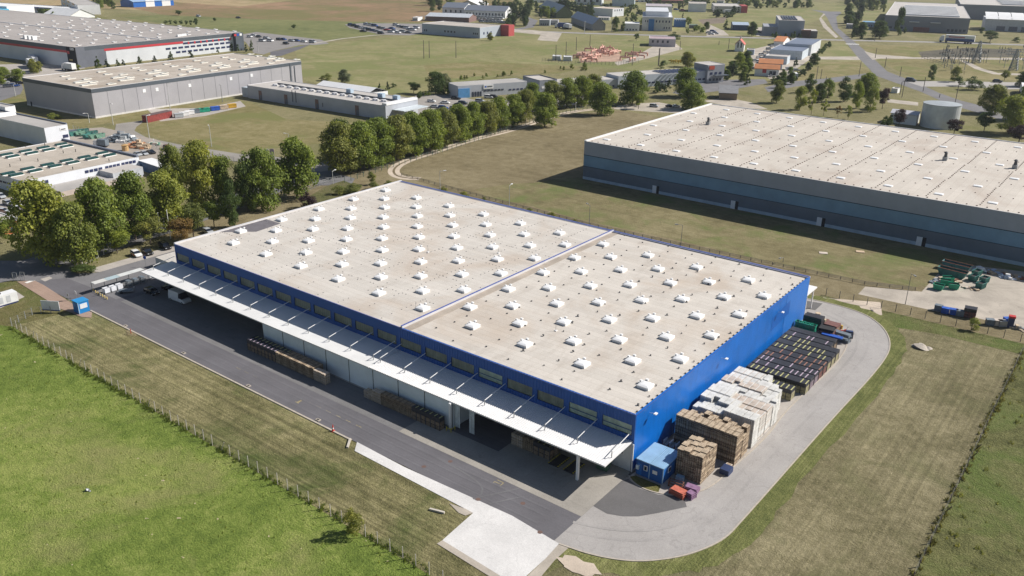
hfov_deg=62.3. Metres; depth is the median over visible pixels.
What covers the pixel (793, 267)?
fence
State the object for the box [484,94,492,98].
parked car
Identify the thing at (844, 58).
path
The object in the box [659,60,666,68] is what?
tree
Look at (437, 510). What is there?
concrete beam
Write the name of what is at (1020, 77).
tree
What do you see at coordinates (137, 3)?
shed
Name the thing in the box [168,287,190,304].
parked van
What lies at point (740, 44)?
house
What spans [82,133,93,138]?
waste skip
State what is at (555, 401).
window
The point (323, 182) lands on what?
fence
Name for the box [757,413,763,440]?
pallet stack
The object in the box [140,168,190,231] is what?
tree
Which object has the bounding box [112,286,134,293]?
trailer
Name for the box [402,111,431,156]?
tree
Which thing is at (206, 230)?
parked car
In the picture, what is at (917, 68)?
field
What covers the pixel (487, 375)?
window
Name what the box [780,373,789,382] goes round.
crate stack
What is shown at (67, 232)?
tree
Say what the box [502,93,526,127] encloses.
tree
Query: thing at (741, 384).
pallet stack
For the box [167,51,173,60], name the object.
tree
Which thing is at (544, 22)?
container stack
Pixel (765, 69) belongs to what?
dealer building
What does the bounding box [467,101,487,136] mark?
tree
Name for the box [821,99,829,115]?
tree
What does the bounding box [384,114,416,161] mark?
tree
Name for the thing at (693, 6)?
hall
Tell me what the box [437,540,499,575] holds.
gravel edge
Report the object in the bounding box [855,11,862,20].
tree
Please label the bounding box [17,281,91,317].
pavement
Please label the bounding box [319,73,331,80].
tree
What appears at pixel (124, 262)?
pavement
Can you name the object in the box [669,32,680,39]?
tree
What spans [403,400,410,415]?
pallet stack
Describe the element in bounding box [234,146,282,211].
tree
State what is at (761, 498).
kerb
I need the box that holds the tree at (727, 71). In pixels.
[724,69,730,79]
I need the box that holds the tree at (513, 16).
[510,14,516,24]
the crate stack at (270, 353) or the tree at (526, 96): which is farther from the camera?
the tree at (526, 96)
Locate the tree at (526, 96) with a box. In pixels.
[517,89,536,121]
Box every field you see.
[0,0,290,9]
[0,96,351,152]
[102,0,637,21]
[125,15,421,40]
[294,32,870,94]
[423,61,581,78]
[512,0,982,36]
[797,61,869,80]
[859,45,1023,79]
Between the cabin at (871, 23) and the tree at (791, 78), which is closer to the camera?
the tree at (791, 78)
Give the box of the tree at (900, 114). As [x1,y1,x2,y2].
[894,109,907,126]
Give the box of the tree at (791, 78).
[787,72,796,82]
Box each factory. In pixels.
[422,21,513,37]
[442,2,470,13]
[464,5,512,17]
[574,0,603,4]
[642,7,672,30]
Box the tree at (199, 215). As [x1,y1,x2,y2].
[176,202,208,236]
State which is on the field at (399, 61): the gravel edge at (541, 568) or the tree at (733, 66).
the tree at (733, 66)
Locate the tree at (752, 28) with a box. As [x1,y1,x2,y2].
[746,21,757,35]
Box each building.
[598,16,609,19]
[674,18,685,26]
[711,3,747,12]
[754,64,780,75]
[758,58,783,69]
[774,36,790,45]
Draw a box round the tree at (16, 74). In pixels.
[9,68,24,80]
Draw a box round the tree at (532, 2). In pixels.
[528,0,534,9]
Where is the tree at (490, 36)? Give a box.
[486,32,493,40]
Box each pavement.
[0,292,23,307]
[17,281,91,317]
[89,245,174,271]
[624,329,845,493]
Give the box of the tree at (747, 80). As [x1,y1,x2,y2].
[743,72,750,84]
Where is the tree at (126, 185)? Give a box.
[108,170,153,239]
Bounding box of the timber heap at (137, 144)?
[128,139,151,148]
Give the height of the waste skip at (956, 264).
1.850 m
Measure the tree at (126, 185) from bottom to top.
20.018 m
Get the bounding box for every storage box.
[934,303,943,311]
[941,306,949,314]
[949,307,957,315]
[956,309,964,316]
[985,318,995,325]
[994,318,999,325]
[998,319,1007,326]
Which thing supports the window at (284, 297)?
in the warehouse at (602, 347)
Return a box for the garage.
[747,48,754,54]
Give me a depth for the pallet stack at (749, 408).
143.47 m
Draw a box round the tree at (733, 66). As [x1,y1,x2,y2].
[730,61,737,75]
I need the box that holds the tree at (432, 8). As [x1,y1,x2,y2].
[429,0,435,10]
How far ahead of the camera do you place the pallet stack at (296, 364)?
162.83 m
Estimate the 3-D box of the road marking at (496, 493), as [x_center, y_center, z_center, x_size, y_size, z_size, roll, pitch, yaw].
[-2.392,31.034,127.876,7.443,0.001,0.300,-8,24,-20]
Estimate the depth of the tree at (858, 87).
439.62 m
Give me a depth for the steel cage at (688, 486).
128.74 m
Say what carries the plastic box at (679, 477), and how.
on the pavement at (715, 475)
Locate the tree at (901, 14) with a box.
[894,7,905,34]
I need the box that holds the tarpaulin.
[821,332,842,339]
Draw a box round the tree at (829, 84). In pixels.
[824,78,835,97]
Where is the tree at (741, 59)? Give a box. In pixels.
[737,55,744,71]
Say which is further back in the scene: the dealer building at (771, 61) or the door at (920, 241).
the dealer building at (771, 61)
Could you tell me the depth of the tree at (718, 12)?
1004.77 m
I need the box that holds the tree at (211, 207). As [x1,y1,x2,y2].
[202,201,222,226]
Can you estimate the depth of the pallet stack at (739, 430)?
135.84 m
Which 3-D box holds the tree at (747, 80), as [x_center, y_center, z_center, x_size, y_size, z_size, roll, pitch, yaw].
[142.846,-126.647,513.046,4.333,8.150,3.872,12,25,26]
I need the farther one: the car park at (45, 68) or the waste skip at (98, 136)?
the car park at (45, 68)
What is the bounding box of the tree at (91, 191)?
[73,176,130,253]
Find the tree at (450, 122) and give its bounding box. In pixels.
[435,107,460,146]
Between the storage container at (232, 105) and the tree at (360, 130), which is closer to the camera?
the tree at (360, 130)
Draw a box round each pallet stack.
[275,350,282,363]
[279,352,285,365]
[283,353,290,366]
[286,355,293,368]
[290,357,297,370]
[294,358,301,371]
[298,360,305,373]
[302,361,308,375]
[305,363,312,377]
[310,365,317,378]
[313,368,320,380]
[315,362,323,369]
[317,369,325,382]
[321,371,329,384]
[364,388,371,398]
[368,390,371,399]
[372,388,379,401]
[376,390,383,403]
[380,391,388,405]
[385,393,393,407]
[389,395,397,409]
[394,396,402,411]
[398,398,406,413]
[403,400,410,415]
[407,402,415,417]
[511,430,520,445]
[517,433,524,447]
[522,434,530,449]
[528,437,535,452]
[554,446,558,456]
[674,411,684,442]
[675,445,686,474]
[680,414,690,443]
[681,441,690,446]
[682,447,692,478]
[685,416,695,440]
[688,451,698,481]
[689,435,696,440]
[692,403,699,410]
[692,413,699,418]
[692,441,699,446]
[693,418,702,436]
[694,447,702,452]
[694,452,706,483]
[695,436,703,442]
[698,403,706,413]
[698,442,706,448]
[699,420,708,440]
[700,392,708,401]
[701,448,709,479]
[704,405,712,412]
[704,410,712,417]
[705,423,714,441]
[706,394,714,402]
[706,446,713,476]
[707,415,715,420]
[708,442,716,472]
[710,407,718,415]
[711,424,721,443]
[715,393,722,400]
[716,410,723,419]
[716,427,727,459]
[718,398,725,406]
[722,417,730,423]
[722,429,733,462]
[723,407,732,418]
[724,400,731,407]
[725,392,732,397]
[727,379,734,383]
[728,431,740,465]
[729,409,738,421]
[735,378,742,383]
[735,411,744,426]
[735,428,743,461]
[738,382,745,387]
[740,388,747,393]
[740,432,746,458]
[741,414,750,426]
[741,423,749,453]
[744,384,751,390]
[746,406,753,410]
[748,416,757,447]
[751,386,757,391]
[752,413,760,443]
[756,388,764,394]
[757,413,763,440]
[758,410,766,437]
[762,406,769,433]
[765,403,772,429]
[766,374,772,382]
[770,402,775,426]
[771,398,778,424]
[774,388,781,409]
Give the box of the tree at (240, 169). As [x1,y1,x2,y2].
[229,163,259,211]
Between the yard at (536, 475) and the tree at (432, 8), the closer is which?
the yard at (536, 475)
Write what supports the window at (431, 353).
in the warehouse at (602, 347)
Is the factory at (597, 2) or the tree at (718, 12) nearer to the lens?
the tree at (718, 12)
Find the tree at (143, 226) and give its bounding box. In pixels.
[131,215,164,244]
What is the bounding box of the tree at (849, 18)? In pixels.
[845,14,853,23]
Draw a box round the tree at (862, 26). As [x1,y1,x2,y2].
[855,22,867,35]
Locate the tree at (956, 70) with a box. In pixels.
[950,66,961,81]
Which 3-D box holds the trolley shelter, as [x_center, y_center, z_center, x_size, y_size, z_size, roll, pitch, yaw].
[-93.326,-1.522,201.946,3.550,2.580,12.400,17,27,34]
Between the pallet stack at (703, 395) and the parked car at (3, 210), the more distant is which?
the parked car at (3, 210)
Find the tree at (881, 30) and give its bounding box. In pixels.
[871,20,889,38]
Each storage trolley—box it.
[102,286,110,293]
[108,285,116,291]
[115,283,123,289]
[124,279,132,287]
[131,277,139,285]
[137,275,145,282]
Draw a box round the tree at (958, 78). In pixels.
[954,76,965,84]
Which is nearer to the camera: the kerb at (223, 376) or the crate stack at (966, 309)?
the kerb at (223, 376)
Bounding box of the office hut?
[635,442,676,484]
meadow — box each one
[0,325,429,575]
[915,355,1023,575]
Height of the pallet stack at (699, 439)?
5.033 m
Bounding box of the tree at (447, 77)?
[442,73,451,89]
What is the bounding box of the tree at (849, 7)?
[845,3,853,14]
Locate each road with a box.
[0,81,22,100]
[115,121,335,171]
[148,101,244,120]
[516,15,537,29]
[546,31,1023,44]
[554,506,600,544]
[565,299,888,559]
[673,79,766,93]
[765,74,863,91]
[814,10,1023,121]
[887,99,917,105]
[906,81,1019,88]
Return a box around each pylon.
[971,41,990,62]
[1007,48,1023,70]
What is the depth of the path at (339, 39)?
725.53 m
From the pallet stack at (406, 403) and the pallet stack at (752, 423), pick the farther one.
the pallet stack at (406, 403)
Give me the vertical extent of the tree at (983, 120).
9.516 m
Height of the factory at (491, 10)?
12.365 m
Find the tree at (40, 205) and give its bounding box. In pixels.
[3,176,70,266]
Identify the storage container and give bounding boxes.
[173,112,183,117]
[179,111,188,115]
[184,110,194,114]
[210,106,219,110]
[218,104,228,109]
[227,103,236,107]
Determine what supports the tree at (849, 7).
on the field at (760, 16)
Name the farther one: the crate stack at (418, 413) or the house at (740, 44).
the house at (740, 44)
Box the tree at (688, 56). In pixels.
[681,51,695,66]
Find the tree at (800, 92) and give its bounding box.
[794,86,808,109]
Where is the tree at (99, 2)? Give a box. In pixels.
[97,0,103,7]
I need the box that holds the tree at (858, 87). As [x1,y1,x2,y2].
[852,81,864,107]
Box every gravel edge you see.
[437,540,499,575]
[449,503,471,515]
[528,544,567,575]
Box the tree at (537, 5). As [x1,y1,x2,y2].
[534,0,538,11]
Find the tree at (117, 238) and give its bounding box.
[100,226,131,252]
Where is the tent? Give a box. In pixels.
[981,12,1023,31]
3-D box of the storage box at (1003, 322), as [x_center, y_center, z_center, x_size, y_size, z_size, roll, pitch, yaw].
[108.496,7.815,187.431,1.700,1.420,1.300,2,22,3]
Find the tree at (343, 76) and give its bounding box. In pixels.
[337,69,350,82]
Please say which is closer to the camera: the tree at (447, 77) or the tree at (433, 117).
the tree at (433, 117)
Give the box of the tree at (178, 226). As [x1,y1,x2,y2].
[166,217,193,239]
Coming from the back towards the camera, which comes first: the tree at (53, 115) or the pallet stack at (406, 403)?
the tree at (53, 115)
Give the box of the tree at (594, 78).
[585,73,602,100]
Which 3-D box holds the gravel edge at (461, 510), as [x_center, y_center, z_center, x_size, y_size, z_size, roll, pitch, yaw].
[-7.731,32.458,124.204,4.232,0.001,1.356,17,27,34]
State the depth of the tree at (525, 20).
866.03 m
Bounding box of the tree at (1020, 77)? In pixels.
[1014,71,1023,85]
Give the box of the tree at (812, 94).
[808,89,818,112]
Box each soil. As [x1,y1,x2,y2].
[126,330,137,335]
[556,555,601,575]
[699,17,725,23]
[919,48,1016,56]
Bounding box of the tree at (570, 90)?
[558,77,580,107]
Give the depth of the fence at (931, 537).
134.21 m
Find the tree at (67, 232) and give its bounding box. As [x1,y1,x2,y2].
[45,199,100,265]
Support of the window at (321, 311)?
in the warehouse at (602, 347)
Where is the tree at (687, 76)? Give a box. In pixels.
[673,66,696,94]
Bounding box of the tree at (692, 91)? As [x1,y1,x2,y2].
[680,82,706,109]
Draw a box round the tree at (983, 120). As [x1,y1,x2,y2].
[975,111,995,131]
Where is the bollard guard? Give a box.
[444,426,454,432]
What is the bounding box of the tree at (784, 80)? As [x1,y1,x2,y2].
[778,75,787,85]
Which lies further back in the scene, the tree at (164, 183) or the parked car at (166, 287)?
the tree at (164, 183)
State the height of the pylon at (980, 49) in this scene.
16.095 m
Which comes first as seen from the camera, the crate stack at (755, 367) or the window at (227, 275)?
the crate stack at (755, 367)
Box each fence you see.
[10,306,50,325]
[10,318,442,575]
[73,125,237,162]
[306,176,341,189]
[344,103,614,182]
[401,173,915,289]
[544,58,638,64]
[826,289,1021,341]
[913,349,1022,575]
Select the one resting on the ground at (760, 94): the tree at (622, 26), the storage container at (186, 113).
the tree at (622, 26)
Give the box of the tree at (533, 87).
[524,82,540,111]
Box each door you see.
[145,0,154,6]
[162,0,170,5]
[284,94,287,103]
[315,99,318,108]
[355,105,358,115]
[637,463,641,474]
[652,185,658,193]
[730,200,738,209]
[816,217,825,226]
[915,236,926,246]
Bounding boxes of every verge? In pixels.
[0,280,67,325]
[15,299,562,575]
[302,181,361,204]
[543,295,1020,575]
[554,294,906,575]
[824,297,1023,354]
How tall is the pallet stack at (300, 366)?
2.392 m
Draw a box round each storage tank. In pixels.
[121,144,128,150]
[919,100,962,129]
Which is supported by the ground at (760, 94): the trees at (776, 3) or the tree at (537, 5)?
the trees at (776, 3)
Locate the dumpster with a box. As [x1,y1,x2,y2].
[596,462,611,471]
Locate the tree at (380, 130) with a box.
[365,117,396,167]
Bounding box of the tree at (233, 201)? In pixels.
[220,179,241,226]
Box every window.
[79,302,87,308]
[176,252,189,264]
[191,258,204,270]
[207,264,220,276]
[223,270,237,282]
[240,277,254,289]
[257,283,272,296]
[275,290,291,303]
[294,297,310,311]
[313,304,330,318]
[334,312,351,327]
[355,320,373,335]
[377,328,396,344]
[400,337,420,353]
[425,347,446,363]
[451,357,473,374]
[478,367,502,385]
[507,378,532,396]
[537,389,563,409]
[568,402,596,422]
[602,414,631,435]
[996,26,1004,30]
[1008,27,1017,30]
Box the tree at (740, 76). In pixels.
[738,72,744,80]
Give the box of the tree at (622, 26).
[621,22,625,30]
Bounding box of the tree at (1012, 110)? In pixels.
[994,94,1023,133]
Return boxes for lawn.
[130,171,372,243]
[335,110,1023,343]
[476,178,1023,286]
[630,475,660,491]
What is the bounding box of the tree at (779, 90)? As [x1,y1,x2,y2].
[770,80,785,102]
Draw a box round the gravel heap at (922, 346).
[914,343,932,350]
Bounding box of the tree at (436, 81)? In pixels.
[425,71,445,94]
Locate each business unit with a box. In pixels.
[449,78,526,97]
[523,74,556,91]
[557,76,616,88]
[606,68,705,87]
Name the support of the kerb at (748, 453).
on the grass field at (873, 487)
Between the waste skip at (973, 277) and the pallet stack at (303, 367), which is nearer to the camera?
the pallet stack at (303, 367)
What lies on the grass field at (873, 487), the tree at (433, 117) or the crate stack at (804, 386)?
the crate stack at (804, 386)
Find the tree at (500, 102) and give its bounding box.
[489,96,511,129]
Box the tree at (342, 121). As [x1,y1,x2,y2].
[327,117,348,135]
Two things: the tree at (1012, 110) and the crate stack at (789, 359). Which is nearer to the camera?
the crate stack at (789, 359)
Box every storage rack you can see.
[817,324,835,333]
[823,320,840,334]
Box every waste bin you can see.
[719,463,732,476]
[810,323,816,330]
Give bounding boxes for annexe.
[765,53,789,64]
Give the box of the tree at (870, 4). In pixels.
[867,2,872,9]
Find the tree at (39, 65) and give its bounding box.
[36,61,42,71]
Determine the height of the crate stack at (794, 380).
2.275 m
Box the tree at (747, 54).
[744,51,752,61]
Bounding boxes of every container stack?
[539,19,550,25]
[551,19,558,24]
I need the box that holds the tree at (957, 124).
[947,119,964,133]
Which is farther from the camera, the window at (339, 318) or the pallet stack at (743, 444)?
the window at (339, 318)
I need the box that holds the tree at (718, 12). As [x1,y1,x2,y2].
[714,9,721,16]
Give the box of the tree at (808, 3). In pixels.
[806,0,811,7]
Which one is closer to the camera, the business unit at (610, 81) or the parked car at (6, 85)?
the parked car at (6, 85)
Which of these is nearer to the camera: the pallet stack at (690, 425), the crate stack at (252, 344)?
the pallet stack at (690, 425)
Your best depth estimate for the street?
233.34 m
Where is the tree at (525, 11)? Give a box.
[520,8,529,18]
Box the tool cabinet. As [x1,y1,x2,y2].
[1007,314,1015,327]
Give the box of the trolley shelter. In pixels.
[91,268,148,295]
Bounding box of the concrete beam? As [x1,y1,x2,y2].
[429,508,444,513]
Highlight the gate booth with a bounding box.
[71,297,89,313]
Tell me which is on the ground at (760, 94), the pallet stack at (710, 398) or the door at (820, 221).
the pallet stack at (710, 398)
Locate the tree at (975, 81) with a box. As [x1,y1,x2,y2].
[966,76,985,88]
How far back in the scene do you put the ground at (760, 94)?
472.76 m
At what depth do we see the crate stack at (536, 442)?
137.36 m
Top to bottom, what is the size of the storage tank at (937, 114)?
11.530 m
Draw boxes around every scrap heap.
[104,131,137,142]
[147,139,159,145]
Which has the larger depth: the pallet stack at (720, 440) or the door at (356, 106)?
the door at (356, 106)
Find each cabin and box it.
[552,55,560,60]
[563,55,571,60]
[862,21,874,26]
[891,87,899,92]
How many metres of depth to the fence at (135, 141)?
342.80 m
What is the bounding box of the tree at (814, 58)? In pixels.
[809,53,820,64]
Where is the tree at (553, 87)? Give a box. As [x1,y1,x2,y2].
[543,80,564,109]
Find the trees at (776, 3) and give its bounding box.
[43,0,892,125]
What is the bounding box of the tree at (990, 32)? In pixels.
[983,30,998,40]
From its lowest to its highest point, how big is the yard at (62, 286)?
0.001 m
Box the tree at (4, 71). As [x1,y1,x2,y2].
[0,66,10,79]
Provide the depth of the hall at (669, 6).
1052.83 m
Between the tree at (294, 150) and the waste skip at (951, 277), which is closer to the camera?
the waste skip at (951, 277)
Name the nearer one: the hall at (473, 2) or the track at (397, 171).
the track at (397, 171)
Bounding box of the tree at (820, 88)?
[813,82,826,101]
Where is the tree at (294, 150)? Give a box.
[272,135,319,198]
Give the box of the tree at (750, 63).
[746,58,753,72]
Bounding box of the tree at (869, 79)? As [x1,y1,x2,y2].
[854,72,880,94]
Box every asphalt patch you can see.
[594,479,686,515]
[806,301,822,309]
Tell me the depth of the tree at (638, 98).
430.53 m
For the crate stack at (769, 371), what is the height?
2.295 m
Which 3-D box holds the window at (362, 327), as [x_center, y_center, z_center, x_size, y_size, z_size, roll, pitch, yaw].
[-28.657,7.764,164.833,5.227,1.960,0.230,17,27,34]
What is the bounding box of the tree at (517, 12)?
[515,6,520,17]
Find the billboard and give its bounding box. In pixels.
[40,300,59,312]
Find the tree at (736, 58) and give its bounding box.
[734,51,745,67]
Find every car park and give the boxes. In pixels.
[0,63,82,83]
[0,197,16,216]
[68,127,165,176]
[243,32,328,53]
[270,44,309,56]
[345,23,421,34]
[415,94,588,114]
[615,102,684,112]
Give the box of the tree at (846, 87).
[838,76,853,101]
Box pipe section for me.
[627,52,644,58]
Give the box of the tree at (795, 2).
[793,0,798,7]
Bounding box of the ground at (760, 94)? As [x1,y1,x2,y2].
[0,0,1023,568]
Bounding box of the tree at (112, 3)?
[109,1,115,8]
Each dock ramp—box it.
[548,453,569,467]
[563,460,584,473]
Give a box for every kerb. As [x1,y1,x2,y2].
[90,310,351,439]
[559,298,890,561]
[627,329,846,494]
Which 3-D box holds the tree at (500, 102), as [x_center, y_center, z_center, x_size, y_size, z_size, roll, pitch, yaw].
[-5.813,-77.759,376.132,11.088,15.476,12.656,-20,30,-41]
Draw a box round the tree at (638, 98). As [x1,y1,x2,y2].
[633,93,644,108]
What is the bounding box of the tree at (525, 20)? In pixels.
[523,16,527,25]
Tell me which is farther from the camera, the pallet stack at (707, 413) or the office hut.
the pallet stack at (707, 413)
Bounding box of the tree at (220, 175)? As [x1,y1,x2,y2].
[208,153,235,207]
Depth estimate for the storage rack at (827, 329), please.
178.05 m
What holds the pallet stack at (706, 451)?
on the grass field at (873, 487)
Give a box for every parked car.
[0,207,9,212]
[2,84,12,87]
[2,199,9,205]
[130,249,141,257]
[133,151,142,155]
[140,150,148,154]
[140,247,153,255]
[143,286,159,295]
[146,149,155,153]
[158,240,171,249]
[161,284,178,290]
[202,227,213,233]
[475,98,484,101]
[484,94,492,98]
[649,103,658,106]
[905,77,916,81]
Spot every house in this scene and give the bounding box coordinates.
[649,36,675,46]
[735,37,745,51]
[846,23,853,28]
[890,109,920,124]
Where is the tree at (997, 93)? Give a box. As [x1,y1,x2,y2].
[977,84,1008,114]
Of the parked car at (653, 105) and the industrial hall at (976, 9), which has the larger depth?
the industrial hall at (976, 9)
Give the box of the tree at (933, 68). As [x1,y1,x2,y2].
[927,65,937,80]
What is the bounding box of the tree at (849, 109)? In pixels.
[845,105,851,116]
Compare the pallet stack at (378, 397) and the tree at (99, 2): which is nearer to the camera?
the pallet stack at (378, 397)
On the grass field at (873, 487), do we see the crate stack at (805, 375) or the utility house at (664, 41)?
the crate stack at (805, 375)
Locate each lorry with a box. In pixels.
[27,54,37,61]
[61,62,76,70]
[93,138,108,146]
[555,22,564,27]
[563,23,571,28]
[939,34,975,43]
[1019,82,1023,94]
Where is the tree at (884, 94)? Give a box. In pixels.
[878,87,890,107]
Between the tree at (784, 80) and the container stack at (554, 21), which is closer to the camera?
the tree at (784, 80)
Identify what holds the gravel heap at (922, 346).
on the gravel heap base
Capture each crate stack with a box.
[247,337,253,350]
[250,339,257,352]
[253,340,260,353]
[257,342,264,355]
[261,343,267,356]
[264,345,272,358]
[268,347,275,359]
[271,348,278,361]
[411,404,419,419]
[416,406,424,421]
[421,408,429,424]
[425,410,434,425]
[430,412,438,428]
[435,414,444,430]
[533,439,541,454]
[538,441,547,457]
[544,444,553,460]
[746,362,754,368]
[751,364,760,370]
[752,358,760,363]
[756,365,764,371]
[761,367,769,373]
[766,368,774,374]
[771,364,779,369]
[771,370,779,379]
[775,371,783,380]
[778,382,785,388]
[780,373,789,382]
[781,367,789,372]
[781,383,789,399]
[785,356,793,361]
[785,362,793,367]
[785,374,794,383]
[785,385,795,400]
[790,376,799,385]
[791,370,798,375]
[795,377,804,392]
[796,371,803,376]
[799,379,809,394]
[800,361,808,366]
[801,373,809,378]
[803,312,810,321]
[806,374,814,388]
[807,313,815,322]
[811,369,818,383]
[812,314,819,323]
[815,365,823,379]
[816,315,824,330]
[819,361,827,375]
[823,356,831,371]
[826,341,833,346]
[828,352,835,365]
[830,338,837,347]
[832,348,839,361]
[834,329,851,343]
[964,305,969,317]
[967,306,973,317]
[971,306,977,318]
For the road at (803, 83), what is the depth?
531.00 m
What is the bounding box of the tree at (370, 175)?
[367,171,375,181]
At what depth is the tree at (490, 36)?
729.43 m
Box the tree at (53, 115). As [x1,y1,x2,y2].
[47,113,62,119]
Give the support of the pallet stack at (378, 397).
on the ground at (760, 94)
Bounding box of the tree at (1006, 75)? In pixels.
[1001,70,1010,79]
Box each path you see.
[312,35,373,43]
[514,29,561,40]
[615,43,681,64]
[819,14,837,37]
[820,57,859,59]
[865,51,1022,59]
[960,60,1021,74]
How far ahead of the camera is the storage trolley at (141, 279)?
204.46 m
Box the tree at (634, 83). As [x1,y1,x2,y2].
[617,70,649,104]
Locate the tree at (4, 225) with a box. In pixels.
[0,216,12,238]
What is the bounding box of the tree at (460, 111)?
[450,103,474,142]
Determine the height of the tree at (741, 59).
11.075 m
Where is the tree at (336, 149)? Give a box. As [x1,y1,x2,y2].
[316,120,363,174]
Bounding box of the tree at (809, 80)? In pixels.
[805,73,817,92]
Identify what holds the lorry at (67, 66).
on the car park at (45, 68)
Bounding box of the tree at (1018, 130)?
[1006,124,1023,141]
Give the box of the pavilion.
[719,85,738,99]
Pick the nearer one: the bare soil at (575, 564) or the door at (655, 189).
the bare soil at (575, 564)
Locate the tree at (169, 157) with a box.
[157,143,184,200]
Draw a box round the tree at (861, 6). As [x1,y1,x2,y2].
[857,3,864,15]
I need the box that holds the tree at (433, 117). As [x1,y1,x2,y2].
[418,107,447,151]
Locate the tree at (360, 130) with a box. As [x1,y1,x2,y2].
[345,120,378,172]
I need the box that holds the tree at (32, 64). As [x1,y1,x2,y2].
[27,58,38,72]
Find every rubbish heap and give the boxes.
[929,278,940,283]
[938,276,962,282]
[961,286,979,290]
[972,266,986,272]
[986,268,1023,279]
[998,273,1016,279]
[1009,324,1023,332]
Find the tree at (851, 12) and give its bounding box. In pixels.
[846,10,855,22]
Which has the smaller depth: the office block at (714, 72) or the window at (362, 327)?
the window at (362, 327)
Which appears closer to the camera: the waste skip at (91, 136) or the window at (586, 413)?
the window at (586, 413)
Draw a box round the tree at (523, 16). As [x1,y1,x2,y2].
[522,13,528,25]
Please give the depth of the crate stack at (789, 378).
158.90 m
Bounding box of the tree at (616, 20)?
[611,16,619,31]
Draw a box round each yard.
[0,261,73,280]
[35,251,174,299]
[37,278,114,307]
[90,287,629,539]
[121,289,415,430]
[311,170,354,184]
[355,442,558,575]
[399,421,630,515]
[445,414,514,450]
[577,49,621,62]
[706,99,765,108]
[707,24,727,35]
[751,44,816,78]
[756,27,771,36]
[859,265,1023,326]
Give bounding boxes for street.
[0,123,443,282]
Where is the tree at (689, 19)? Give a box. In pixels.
[685,17,691,24]
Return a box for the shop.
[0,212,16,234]
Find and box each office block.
[0,102,15,111]
[30,4,75,11]
[61,0,100,14]
[694,61,728,82]
[762,15,817,37]
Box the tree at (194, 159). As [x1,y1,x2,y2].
[177,139,216,209]
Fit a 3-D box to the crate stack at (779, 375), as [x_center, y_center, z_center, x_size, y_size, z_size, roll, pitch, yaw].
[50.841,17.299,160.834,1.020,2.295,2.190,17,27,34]
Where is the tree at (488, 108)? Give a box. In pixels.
[480,99,500,133]
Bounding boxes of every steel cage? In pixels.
[668,478,683,487]
[669,485,686,499]
[684,482,699,493]
[685,489,696,500]
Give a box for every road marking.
[431,455,482,499]
[473,488,518,498]
[488,496,521,503]
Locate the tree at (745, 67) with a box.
[740,61,748,73]
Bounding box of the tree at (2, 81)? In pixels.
[0,76,6,83]
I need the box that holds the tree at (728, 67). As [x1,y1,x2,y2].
[725,61,735,74]
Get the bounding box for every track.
[112,315,537,523]
[121,312,545,516]
[127,310,552,511]
[388,109,590,179]
[392,108,614,178]
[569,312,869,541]
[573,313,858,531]
[814,295,881,314]
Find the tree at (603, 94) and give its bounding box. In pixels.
[588,81,617,115]
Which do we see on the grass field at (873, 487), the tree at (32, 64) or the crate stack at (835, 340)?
the crate stack at (835, 340)
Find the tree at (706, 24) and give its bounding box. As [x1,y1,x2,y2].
[704,21,709,28]
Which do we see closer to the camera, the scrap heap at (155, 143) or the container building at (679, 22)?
the scrap heap at (155, 143)
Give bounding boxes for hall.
[0,3,34,12]
[0,110,69,143]
[0,138,143,196]
[43,7,94,17]
[242,80,427,118]
[462,0,488,4]
[534,0,558,2]
[571,11,605,30]
[593,7,623,16]
[612,0,634,6]
[646,3,671,12]
[688,1,706,11]
[731,22,748,30]
[770,44,808,59]
[785,38,820,55]
[885,2,970,33]
[955,0,1023,19]
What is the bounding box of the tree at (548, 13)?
[546,9,550,17]
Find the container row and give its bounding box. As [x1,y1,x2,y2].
[141,110,172,122]
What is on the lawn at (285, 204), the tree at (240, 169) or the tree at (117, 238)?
the tree at (240, 169)
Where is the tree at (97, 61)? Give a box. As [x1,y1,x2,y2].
[94,56,101,67]
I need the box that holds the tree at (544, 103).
[531,92,559,126]
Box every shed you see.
[120,0,173,6]
[139,158,166,173]
[412,16,422,20]
[426,12,476,21]
[539,0,572,17]
[624,21,639,30]
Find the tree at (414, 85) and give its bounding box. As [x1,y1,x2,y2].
[407,82,420,92]
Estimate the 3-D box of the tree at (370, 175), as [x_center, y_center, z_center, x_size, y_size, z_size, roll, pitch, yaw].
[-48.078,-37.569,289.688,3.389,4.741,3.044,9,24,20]
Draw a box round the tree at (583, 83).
[572,75,594,105]
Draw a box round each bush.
[70,263,97,272]
[298,192,317,206]
[331,185,346,194]
[342,507,364,537]
[343,183,361,193]
[368,181,378,186]
[970,317,980,330]
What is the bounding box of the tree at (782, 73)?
[779,69,786,78]
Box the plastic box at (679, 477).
[675,474,684,482]
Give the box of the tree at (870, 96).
[863,87,879,111]
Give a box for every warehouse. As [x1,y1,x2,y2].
[0,9,243,67]
[22,53,302,117]
[141,180,816,480]
[583,103,1023,265]
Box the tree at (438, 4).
[436,0,442,9]
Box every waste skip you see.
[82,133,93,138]
[88,133,99,138]
[93,133,104,138]
[933,282,944,290]
[938,265,968,279]
[941,277,950,285]
[942,259,972,270]
[942,275,954,281]
[948,282,959,289]
[968,273,979,281]
[971,268,982,275]
[975,280,987,288]
[979,275,990,281]

